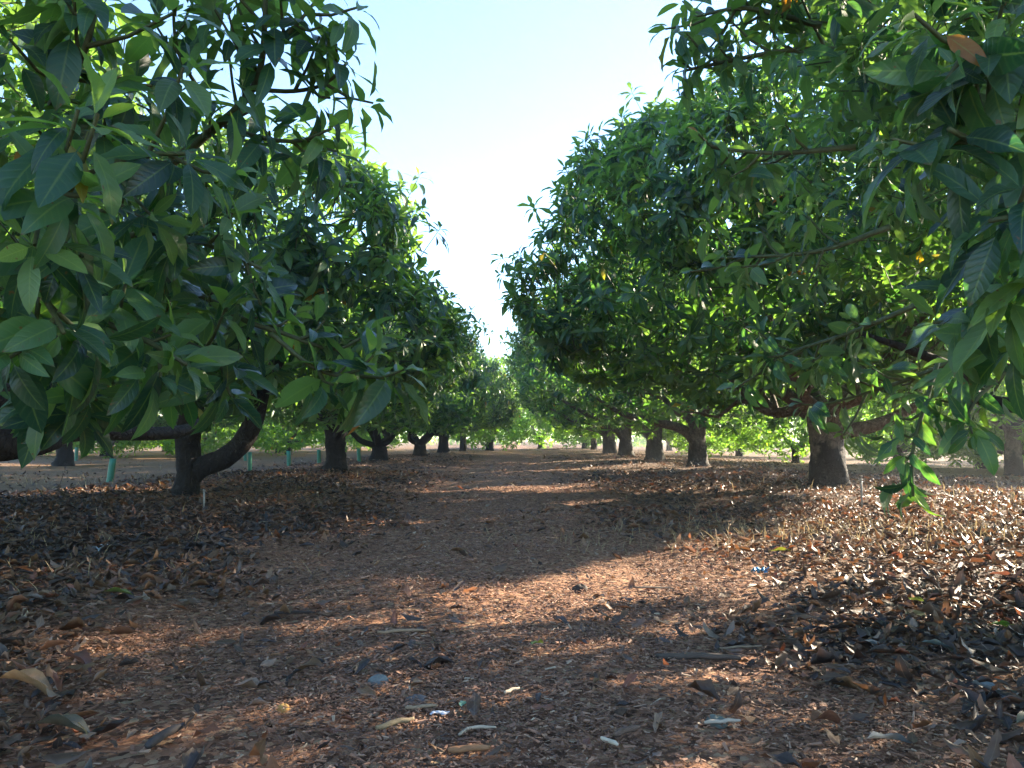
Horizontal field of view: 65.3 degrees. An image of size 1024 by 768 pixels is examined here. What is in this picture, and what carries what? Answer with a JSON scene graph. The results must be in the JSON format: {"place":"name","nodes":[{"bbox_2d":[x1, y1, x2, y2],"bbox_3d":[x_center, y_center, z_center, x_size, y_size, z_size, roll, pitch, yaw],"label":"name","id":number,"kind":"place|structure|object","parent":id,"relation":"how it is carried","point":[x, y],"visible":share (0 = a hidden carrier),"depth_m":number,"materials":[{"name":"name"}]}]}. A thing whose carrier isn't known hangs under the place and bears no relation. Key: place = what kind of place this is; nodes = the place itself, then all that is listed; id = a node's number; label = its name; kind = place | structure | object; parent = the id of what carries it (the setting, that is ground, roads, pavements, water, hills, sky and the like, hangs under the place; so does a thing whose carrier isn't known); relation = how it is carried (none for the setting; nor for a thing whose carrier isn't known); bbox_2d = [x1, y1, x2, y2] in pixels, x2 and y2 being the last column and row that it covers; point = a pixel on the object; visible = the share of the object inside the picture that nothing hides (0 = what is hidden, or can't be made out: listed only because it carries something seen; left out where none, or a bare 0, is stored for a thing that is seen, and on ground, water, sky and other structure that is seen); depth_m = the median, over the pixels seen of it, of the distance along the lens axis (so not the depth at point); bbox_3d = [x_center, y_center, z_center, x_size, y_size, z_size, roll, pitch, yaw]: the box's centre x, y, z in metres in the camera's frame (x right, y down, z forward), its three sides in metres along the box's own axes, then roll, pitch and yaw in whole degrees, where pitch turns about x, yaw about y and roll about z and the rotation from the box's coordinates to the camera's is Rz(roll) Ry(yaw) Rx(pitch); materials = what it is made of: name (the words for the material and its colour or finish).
{"place":"outdoors","nodes":[
{"label":"outdoors","id":0,"kind":"place"},
{"bbox_2d":[0,0,1022,441],"label":"sky","id":1,"kind":"structure","parent":0,"point":[485,98],"materials":[{"name":"white"}]},
{"bbox_2d":[0,441,1023,767],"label":"ground","id":2,"kind":"structure","parent":0,"point":[102,743],"depth_m":2.47,"materials":[{"name":"soil"}]},
{"bbox_2d":[25,713,90,733],"bbox_3d":[-0.907,0.687,1.607,0.131,0.060,0.049,1,-4,-12],"label":"fallen leaf","id":3,"kind":"object","parent":2,"relation":"on","point":[63,720],"visible":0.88,"depth_m":1.60,"materials":[{"name":"grey plant"}]},
{"bbox_2d":[56,468,65,500],"bbox_3d":[-3.977,0.896,7.040,0.075,0.321,0.033,0,-4,0],"label":"dry weed","id":4,"kind":"object","parent":2,"relation":"on","point":[60,485],"visible":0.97,"depth_m":7.03,"materials":[{"name":"brown plant"}]},
{"bbox_2d":[74,447,77,460],"bbox_3d":[-12.954,2.045,23.741,0.110,0.489,0.092,0,-2,24],"label":"tree guard","id":5,"kind":"object","parent":2,"relation":"on","point":[76,453],"visible":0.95,"depth_m":23.70,"materials":[{"name":"green plastic"}]},
{"bbox_2d":[0,386,161,465],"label":"avocado tree","id":6,"kind":"object","parent":2,"relation":"on","point":[64,455],"depth_m":18.58,"materials":[{"name":"plant"}]},
{"bbox_2d":[79,440,139,455],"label":"bushy avocado tree","id":7,"kind":"object","parent":2,"relation":"on","point":[132,446],"visible":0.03,"depth_m":30.80,"materials":[{"name":"green plant"}]},
{"bbox_2d":[106,454,117,481],"bbox_3d":[-5.984,1.263,11.956,0.110,0.440,0.092,7,-4,0],"label":"tree guard","id":8,"kind":"object","parent":2,"relation":"on","point":[111,469],"visible":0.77,"depth_m":11.92,"materials":[{"name":"green plastic"}]},
{"bbox_2d":[72,413,163,458],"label":"bushy avocado tree","id":9,"kind":"object","parent":2,"relation":"on","point":[117,448],"visible":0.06,"depth_m":27.29,"materials":[{"name":"green plant"}]},
{"bbox_2d":[144,722,184,748],"bbox_3d":[-0.682,0.688,1.569,0.020,0.018,0.119,-1,-4,10],"label":"stick","id":10,"kind":"object","parent":2,"relation":"on","point":[156,739],"visible":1,"depth_m":1.56,"materials":[{"name":"grey wood"}]},
{"bbox_2d":[145,438,216,452],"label":"bushy avocado tree","id":11,"kind":"object","parent":2,"relation":"on","point":[153,446],"depth_m":37.30,"materials":[{"name":"green plant"}]},
{"bbox_2d":[138,407,241,435],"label":"avocado tree","id":12,"kind":"object","parent":2,"relation":"on","point":[223,423],"visible":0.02,"depth_m":25.30,"materials":[{"name":"green plant"}]},
{"bbox_2d":[151,415,240,455],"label":"bushy avocado tree","id":13,"kind":"object","parent":2,"relation":"on","point":[210,437],"visible":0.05,"depth_m":28.57,"materials":[{"name":"green plant"}]},
{"bbox_2d":[160,426,236,454],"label":"bushy avocado tree","id":14,"kind":"object","parent":2,"relation":"on","point":[214,442],"visible":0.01,"depth_m":33.90,"materials":[{"name":"green plant"}]},
{"bbox_2d":[203,489,205,509],"bbox_3d":[-2.337,0.904,6.057,0.020,0.205,0.020,2,-4,-22],"label":"stake","id":15,"kind":"object","parent":2,"relation":"on","point":[204,490],"visible":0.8,"depth_m":6.05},
{"bbox_2d":[0,0,428,468],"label":"avocado tree","id":16,"kind":"object","parent":2,"relation":"on","point":[70,255],"visible":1,"depth_m":2.10,"materials":[{"name":"green plant"}]},
{"bbox_2d":[0,70,477,496],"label":"avocado tree","id":17,"kind":"object","parent":2,"relation":"on","point":[308,260],"visible":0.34,"depth_m":7.17,"materials":[{"name":"green plant"}]},
{"bbox_2d":[247,452,251,470],"bbox_3d":[-5.094,1.475,15.487,0.092,0.452,0.110,0,0,15],"label":"tree guard","id":18,"kind":"object","parent":2,"relation":"on","point":[249,460],"visible":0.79,"depth_m":15.46,"materials":[{"name":"green plastic"}]},
{"bbox_2d":[234,408,324,454],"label":"bushy avocado tree","id":19,"kind":"object","parent":2,"relation":"on","point":[269,429],"visible":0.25,"depth_m":32.25,"materials":[{"name":"green plant"}]},
{"bbox_2d":[276,703,289,712],"bbox_3d":[-0.506,0.717,1.764,0.027,0.024,0.024,0,-4,0],"label":"stone","id":20,"kind":"object","parent":2,"relation":"on","point":[280,708],"visible":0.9,"depth_m":1.76,"materials":[{"name":"beige stone"}]},
{"bbox_2d":[253,422,318,452],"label":"bushy avocado tree","id":21,"kind":"object","parent":2,"relation":"on","point":[272,447],"visible":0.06,"depth_m":36.44,"materials":[{"name":"green plant"}]},
{"bbox_2d":[286,451,291,465],"bbox_3d":[-5.078,1.669,18.194,0.110,0.440,0.092,-2,-4,-1],"label":"tree guard","id":22,"kind":"object","parent":2,"relation":"on","point":[289,459],"visible":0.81,"depth_m":18.16,"materials":[{"name":"green plastic"}]},
{"bbox_2d":[274,611,314,613],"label":"stick","id":23,"kind":"object","parent":2,"relation":"on","point":[292,612],"visible":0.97,"depth_m":2.73,"materials":[{"name":"grey wood"}]},
{"bbox_2d":[317,450,321,462],"bbox_3d":[-4.842,1.797,20.067,0.110,0.440,0.092,-2,-2,-5],"label":"tree guard","id":24,"kind":"object","parent":2,"relation":"on","point":[319,458],"visible":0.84,"depth_m":20.03,"materials":[{"name":"green plastic"}]},
{"bbox_2d":[165,276,496,471],"bbox_3d":[-2.990,-0.303,13.973,5.097,3.769,5.238,-2,-4,25],"label":"avocado tree","id":25,"kind":"object","parent":2,"relation":"on","point":[336,455],"visible":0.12,"depth_m":13.71,"materials":[{"name":"green plant"}]},
{"bbox_2d":[316,427,383,451],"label":"bushy avocado tree","id":26,"kind":"object","parent":2,"relation":"on","point":[348,438],"visible":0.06,"depth_m":40.40,"materials":[{"name":"green plant"}]},
{"bbox_2d":[357,445,361,461],"bbox_3d":[-3.875,1.780,20.241,0.110,0.440,0.092,-2,-4,-17],"label":"tree guard","id":27,"kind":"object","parent":2,"relation":"on","point":[358,455],"visible":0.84,"depth_m":20.20,"materials":[{"name":"green plastic"}]},
{"bbox_2d":[368,674,388,686],"bbox_3d":[-0.329,0.732,1.966,0.050,0.039,0.039,0,-4,0],"label":"stone","id":28,"kind":"object","parent":2,"relation":"on","point":[376,678],"visible":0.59,"depth_m":1.95,"materials":[{"name":"grey stone"}]},
{"bbox_2d":[350,429,426,450],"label":"bushy avocado tree","id":29,"kind":"object","parent":2,"relation":"on","point":[395,442],"visible":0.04,"depth_m":46.60,"materials":[{"name":"green plant"}]},
{"bbox_2d":[291,316,496,460],"bbox_3d":[-3.313,-0.151,20.747,5.840,4.452,5.887,0,-4,0],"label":"avocado tree","id":30,"kind":"object","parent":2,"relation":"on","point":[445,418],"visible":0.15,"depth_m":20.29,"materials":[{"name":"green plant"}]},
{"bbox_2d":[375,716,414,729],"bbox_3d":[-0.242,0.702,1.656,0.091,0.013,0.013,3,-5,-40],"label":"stick","id":31,"kind":"object","parent":2,"relation":"on","point":[387,724],"visible":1,"depth_m":1.65,"materials":[{"name":"beige wood"}]},
{"bbox_2d":[377,628,426,633],"bbox_3d":[-0.336,0.755,2.446,0.153,0.012,0.017,1,-4,-12],"label":"stick","id":32,"kind":"object","parent":2,"relation":"on","point":[397,630],"visible":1,"depth_m":2.44,"materials":[{"name":"grey wood"}]},
{"bbox_2d":[404,694,426,702],"bbox_3d":[-0.221,0.727,1.839,0.056,0.026,0.034,0,-4,0],"label":"stone","id":33,"kind":"object","parent":2,"relation":"on","point":[421,697],"visible":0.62,"depth_m":1.83,"materials":[{"name":"grey stone"}]},
{"bbox_2d":[354,337,502,455],"bbox_3d":[-3.337,0.225,27.539,6.132,4.674,6.181,4,-6,-44],"label":"avocado tree","id":34,"kind":"object","parent":2,"relation":"on","point":[420,444],"visible":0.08,"depth_m":27.02,"materials":[{"name":"green plant"}]},
{"bbox_2d":[430,710,449,714],"bbox_3d":[-0.157,0.712,1.731,0.044,0.008,0.017,0,-4,0],"label":"paper scrap","id":35,"kind":"object","parent":2,"relation":"on","point":[437,712],"visible":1,"depth_m":1.73,"materials":[{"name":"white paper"}]},
{"bbox_2d":[407,372,522,450],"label":"avocado tree","id":36,"kind":"object","parent":2,"relation":"on","point":[463,443],"visible":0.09,"depth_m":40.70,"materials":[{"name":"green plant"}]},
{"bbox_2d":[448,744,489,753],"bbox_3d":[-0.083,0.698,1.531,0.082,0.015,0.016,1,-4,-10],"label":"stick","id":37,"kind":"object","parent":2,"relation":"on","point":[467,748],"visible":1,"depth_m":1.53,"materials":[{"name":"brown wood"}]},
{"bbox_2d":[420,350,520,452],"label":"avocado tree","id":38,"kind":"object","parent":2,"relation":"on","point":[507,403],"visible":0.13,"depth_m":34.15,"materials":[{"name":"green plant"}]},
{"bbox_2d":[458,725,495,735],"bbox_3d":[-0.076,0.710,1.642,0.086,0.008,0.030,2,-5,-28],"label":"stick","id":39,"kind":"object","parent":2,"relation":"on","point":[474,727],"visible":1,"depth_m":1.65,"materials":[{"name":"grey wood"}]},
{"bbox_2d":[449,352,547,450],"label":"bushy avocado tree","id":40,"kind":"object","parent":2,"relation":"on","point":[523,425],"visible":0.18,"depth_m":46.23,"materials":[{"name":"green plant"}]},
{"bbox_2d":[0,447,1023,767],"bbox_3d":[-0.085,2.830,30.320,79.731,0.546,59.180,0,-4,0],"label":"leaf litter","id":41,"kind":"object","parent":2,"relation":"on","point":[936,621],"visible":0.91,"depth_m":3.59,"materials":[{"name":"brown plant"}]},
{"bbox_2d":[0,668,52,696],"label":"fallen leaf","id":42,"kind":"object","parent":41,"relation":"on","point":[35,677],"visible":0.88,"depth_m":1.83,"materials":[{"name":"beige plant"}]},
{"bbox_2d":[65,650,92,672],"bbox_3d":[-1.101,0.698,2.026,0.112,0.052,0.042,-1,-4,20],"label":"fallen leaf","id":43,"kind":"object","parent":41,"relation":"on","point":[83,656],"visible":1,"depth_m":2.03,"materials":[{"name":"brown plant"}]},
{"bbox_2d":[103,587,132,594],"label":"fallen leaf","id":44,"kind":"object","parent":41,"relation":"on","point":[116,589],"visible":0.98,"depth_m":2.81,"materials":[{"name":"green plant"}]},
{"bbox_2d":[866,639,879,643],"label":"fallen leaf","id":45,"kind":"object","parent":41,"relation":"on","point":[872,641],"visible":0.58,"depth_m":2.31,"materials":[{"name":"grey plant"}]},
{"bbox_2d":[861,731,913,744],"bbox_3d":[0.731,0.690,1.560,0.108,0.030,0.040,1,-4,-8],"label":"fallen leaf","id":46,"kind":"object","parent":41,"relation":"on","point":[894,736],"visible":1,"depth_m":1.55,"materials":[{"name":"grey plant"}]},
{"bbox_2d":[899,597,923,600],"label":"fallen leaf","id":47,"kind":"object","parent":41,"relation":"on","point":[916,598],"visible":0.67,"depth_m":2.90,"materials":[{"name":"plant"}]},
{"bbox_2d":[990,571,1011,575],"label":"fallen leaf","id":48,"kind":"object","parent":41,"relation":"on","point":[1007,573],"visible":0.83,"depth_m":3.28,"materials":[{"name":"orange plant"}]},
{"bbox_2d":[1014,711,1023,723],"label":"fallen leaf","id":49,"kind":"object","parent":41,"relation":"on","point":[1020,716],"visible":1,"depth_m":1.59,"materials":[{"name":"grey plant"}]},
{"bbox_2d":[0,459,1023,767],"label":"wood chips","id":50,"kind":"object","parent":2,"relation":"on","point":[566,651],"visible":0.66,"depth_m":2.27,"materials":[{"name":"brown wood"}]},
{"bbox_2d":[405,704,437,709],"bbox_3d":[-0.201,0.712,1.763,0.074,0.011,0.011,1,-4,-20],"label":"stick","id":51,"kind":"object","parent":50,"relation":"on","point":[411,707],"visible":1,"depth_m":1.76,"materials":[{"name":"grey wood"}]},
{"bbox_2d":[459,700,465,706],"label":"fallen leaf","id":52,"kind":"object","parent":50,"relation":"on","point":[461,703],"visible":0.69,"depth_m":1.76,"materials":[{"name":"green plant"}]},
{"bbox_2d":[504,687,519,693],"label":"stick","id":53,"kind":"object","parent":50,"relation":"on","point":[511,689],"visible":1,"depth_m":1.88,"materials":[{"name":"beige wood"}]},
{"bbox_2d":[600,736,618,745],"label":"stick","id":54,"kind":"object","parent":50,"relation":"on","point":[611,741],"visible":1,"depth_m":1.58,"materials":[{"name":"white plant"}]},
{"bbox_2d":[714,528,720,551],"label":"dry weed","id":55,"kind":"object","parent":50,"relation":"on","point":[716,539],"visible":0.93,"depth_m":4.24,"materials":[{"name":"beige plant"}]},
{"bbox_2d":[502,402,564,448],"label":"bushy avocado tree","id":56,"kind":"object","parent":2,"relation":"on","point":[538,439],"visible":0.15,"depth_m":55.91,"materials":[{"name":"green plant"}]},
{"bbox_2d":[531,639,542,644],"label":"fallen leaf","id":57,"kind":"object","parent":2,"relation":"on","point":[539,641],"visible":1,"depth_m":2.24,"materials":[{"name":"green plant"}]},
{"bbox_2d":[504,365,632,452],"bbox_3d":[4.312,-0.191,33.505,9.535,6.357,5.945,-1,-4,13],"label":"avocado tree","id":58,"kind":"object","parent":2,"relation":"on","point":[610,445],"visible":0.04,"depth_m":33.43,"materials":[{"name":"green plant"}]},
{"bbox_2d":[545,418,601,449],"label":"avocado tree","id":59,"kind":"object","parent":2,"relation":"on","point":[593,440],"visible":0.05,"depth_m":45.74,"materials":[{"name":"green plant"}]},
{"bbox_2d":[543,421,616,448],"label":"bushy avocado tree","id":60,"kind":"object","parent":2,"relation":"on","point":[585,442],"visible":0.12,"depth_m":51.48,"materials":[{"name":"green plant"}]},
{"bbox_2d":[548,387,634,451],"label":"avocado tree","id":61,"kind":"object","parent":2,"relation":"on","point":[596,435],"visible":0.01,"depth_m":38.62,"materials":[{"name":"green plant"}]},
{"bbox_2d":[500,326,710,455],"bbox_3d":[4.226,-0.493,28.285,9.364,6.243,5.838,0,-4,-5],"label":"avocado tree","id":62,"kind":"object","parent":2,"relation":"on","point":[624,435],"visible":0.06,"depth_m":27.96,"materials":[{"name":"green plant"}]},
{"bbox_2d":[317,411,916,447],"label":"wood","id":63,"kind":"object","parent":2,"relation":"on","point":[641,440],"visible":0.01,"depth_m":103.14,"materials":[{"name":"green plant"}]},
{"bbox_2d":[612,725,640,736],"bbox_3d":[0.234,0.708,1.634,0.076,0.015,0.016,3,-5,-40],"label":"fallen leaf","id":64,"kind":"object","parent":2,"relation":"on","point":[619,732],"visible":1,"depth_m":1.63,"materials":[{"name":"brown plant"}]},
{"bbox_2d":[497,253,762,459],"bbox_3d":[4.172,-0.855,22.322,9.194,6.130,5.732,1,-4,-12],"label":"avocado tree","id":65,"kind":"object","parent":2,"relation":"on","point":[654,448],"visible":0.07,"depth_m":21.71,"materials":[{"name":"green plant"}]},
{"bbox_2d":[634,586,672,588],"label":"stick","id":66,"kind":"object","parent":2,"relation":"on","point":[659,587],"visible":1,"depth_m":3.32,"materials":[{"name":"beige wood"}]},
{"bbox_2d":[635,428,674,450],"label":"avocado tree","id":67,"kind":"object","parent":2,"relation":"on","point":[668,445],"visible":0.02,"depth_m":55.68,"materials":[{"name":"plant"}]},
{"bbox_2d":[532,253,831,466],"bbox_3d":[3.778,-0.832,16.251,5.826,5.160,5.757,3,-5,-38],"label":"avocado tree","id":68,"kind":"object","parent":2,"relation":"on","point":[621,406],"visible":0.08,"depth_m":15.96,"materials":[{"name":"green plant"}]},
{"bbox_2d":[656,652,740,659],"bbox_3d":[0.531,0.777,2.282,0.240,0.021,0.040,0,-4,6],"label":"stick","id":69,"kind":"object","parent":2,"relation":"on","point":[701,655],"visible":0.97,"depth_m":2.27,"materials":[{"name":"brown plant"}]},
{"bbox_2d":[662,411,752,457],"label":"bushy avocado tree","id":70,"kind":"object","parent":2,"relation":"on","point":[680,444],"visible":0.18,"depth_m":26.95,"materials":[{"name":"green plant"}]},
{"bbox_2d":[705,714,727,728],"bbox_3d":[0.443,0.736,1.739,0.048,0.031,0.048,0,-4,0],"label":"stone","id":71,"kind":"object","parent":2,"relation":"on","point":[713,716],"visible":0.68,"depth_m":1.73,"materials":[{"name":"grey stone"}]},
{"bbox_2d":[704,718,740,723],"bbox_3d":[0.451,0.724,1.716,0.083,0.011,0.013,1,-4,-8],"label":"stick","id":72,"kind":"object","parent":2,"relation":"on","point":[716,721],"visible":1,"depth_m":1.71,"materials":[{"name":"grey wood"}]},
{"bbox_2d":[726,522,732,551],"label":"dry weed","id":73,"kind":"object","parent":2,"relation":"on","point":[728,526],"visible":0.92,"depth_m":4.15,"materials":[{"name":"beige plant"}]},
{"bbox_2d":[719,645,761,648],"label":"stick","id":74,"kind":"object","parent":2,"relation":"on","point":[740,646],"visible":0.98,"depth_m":2.42,"materials":[{"name":"grey wood"}]},
{"bbox_2d":[706,406,791,455],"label":"bushy avocado tree","id":75,"kind":"object","parent":2,"relation":"on","point":[740,451],"visible":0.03,"depth_m":35.60,"materials":[{"name":"green plant"}]},
{"bbox_2d":[490,0,1023,487],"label":"avocado tree","id":76,"kind":"object","parent":2,"relation":"on","point":[630,180],"visible":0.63,"depth_m":8.01,"materials":[{"name":"green plant"}]},
{"bbox_2d":[751,567,768,572],"bbox_3d":[1.111,0.831,3.572,0.082,0.031,0.037,0,-4,0],"label":"plastic scrap","id":77,"kind":"object","parent":2,"relation":"on","point":[757,569],"visible":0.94,"depth_m":3.56,"materials":[{"name":"blue plastic"}]},
{"bbox_2d":[771,547,790,550],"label":"fallen leaf","id":78,"kind":"object","parent":2,"relation":"on","point":[780,548],"visible":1,"depth_m":4.04,"materials":[{"name":"yellow plant"}]},
{"bbox_2d":[727,393,865,462],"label":"bushy avocado tree","id":79,"kind":"object","parent":2,"relation":"on","point":[746,436],"visible":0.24,"depth_m":22.94,"materials":[{"name":"green plant"}]},
{"bbox_2d":[785,616,832,619],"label":"stick","id":80,"kind":"object","parent":2,"relation":"on","point":[811,617],"visible":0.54,"depth_m":2.70,"materials":[{"name":"wood"}]},
{"bbox_2d":[809,709,840,722],"bbox_3d":[0.658,0.711,1.697,0.115,0.048,0.042,3,-5,-40],"label":"fallen leaf","id":81,"kind":"object","parent":2,"relation":"on","point":[829,714],"visible":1,"depth_m":1.70,"materials":[{"name":"brown plant"}]},
{"bbox_2d":[648,0,1023,520],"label":"avocado tree","id":82,"kind":"object","parent":2,"relation":"on","point":[953,91],"visible":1,"depth_m":2.96,"materials":[{"name":"green plant"}]},
{"bbox_2d":[797,395,914,458],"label":"bushy avocado tree","id":83,"kind":"object","parent":2,"relation":"on","point":[884,432],"visible":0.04,"depth_m":34.66,"materials":[{"name":"green plant"}]},
{"bbox_2d":[860,479,862,508],"bbox_3d":[2.812,0.901,6.423,0.020,0.275,0.020,2,-4,-22],"label":"stake","id":84,"kind":"object","parent":2,"relation":"on","point":[861,480],"visible":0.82,"depth_m":6.42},
{"bbox_2d":[825,392,973,465],"bbox_3d":[10.330,0.481,21.069,5.090,3.539,4.242,0,-4,0],"label":"bushy avocado tree","id":85,"kind":"object","parent":2,"relation":"on","point":[903,448],"visible":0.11,"depth_m":20.64,"materials":[{"name":"green plant"}]},
{"bbox_2d":[905,610,924,617],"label":"fallen leaf","id":86,"kind":"object","parent":2,"relation":"on","point":[917,612],"visible":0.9,"depth_m":2.60,"materials":[{"name":"plant"}]},
{"bbox_2d":[922,639,952,650],"bbox_3d":[1.208,0.742,2.278,0.096,0.038,0.036,-1,-4,20],"label":"fallen leaf","id":87,"kind":"object","parent":2,"relation":"on","point":[935,641],"visible":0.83,"depth_m":2.27,"materials":[{"name":"grey plant"}]},
{"bbox_2d":[865,308,1023,475],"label":"avocado tree","id":88,"kind":"object","parent":2,"relation":"on","point":[1013,437],"visible":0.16,"depth_m":15.78,"materials":[{"name":"green plant"}]},
{"bbox_2d":[905,393,1023,468],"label":"bushy avocado tree","id":89,"kind":"object","parent":2,"relation":"on","point":[979,465],"visible":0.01,"depth_m":21.06,"materials":[{"name":"green plant"}]},
{"bbox_2d":[935,375,1023,466],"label":"bushy avocado tree","id":90,"kind":"object","parent":2,"relation":"on","point":[967,452],"visible":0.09,"depth_m":18.34,"materials":[{"name":"green plant"}]},
{"bbox_2d":[970,680,1005,697],"bbox_3d":[1.108,0.708,1.859,0.040,0.029,0.108,1,-4,-20],"label":"fallen leaf","id":91,"kind":"object","parent":2,"relation":"on","point":[987,684],"visible":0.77,"depth_m":1.86,"materials":[{"name":"grey plant"}]},
{"bbox_2d":[991,620,1013,626],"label":"fallen leaf","id":92,"kind":"object","parent":2,"relation":"on","point":[1002,622],"visible":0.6,"depth_m":2.44,"materials":[{"name":"green plant"}]},
{"bbox_2d":[572,584,587,592],"bbox_3d":[0.279,0.847,3.294,0.068,0.045,0.052,0,-4,0],"label":"stone","id":93,"kind":"object","parent":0,"point":[578,587],"visible":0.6,"depth_m":3.28,"materials":[{"name":"grey stone"}]}
]}

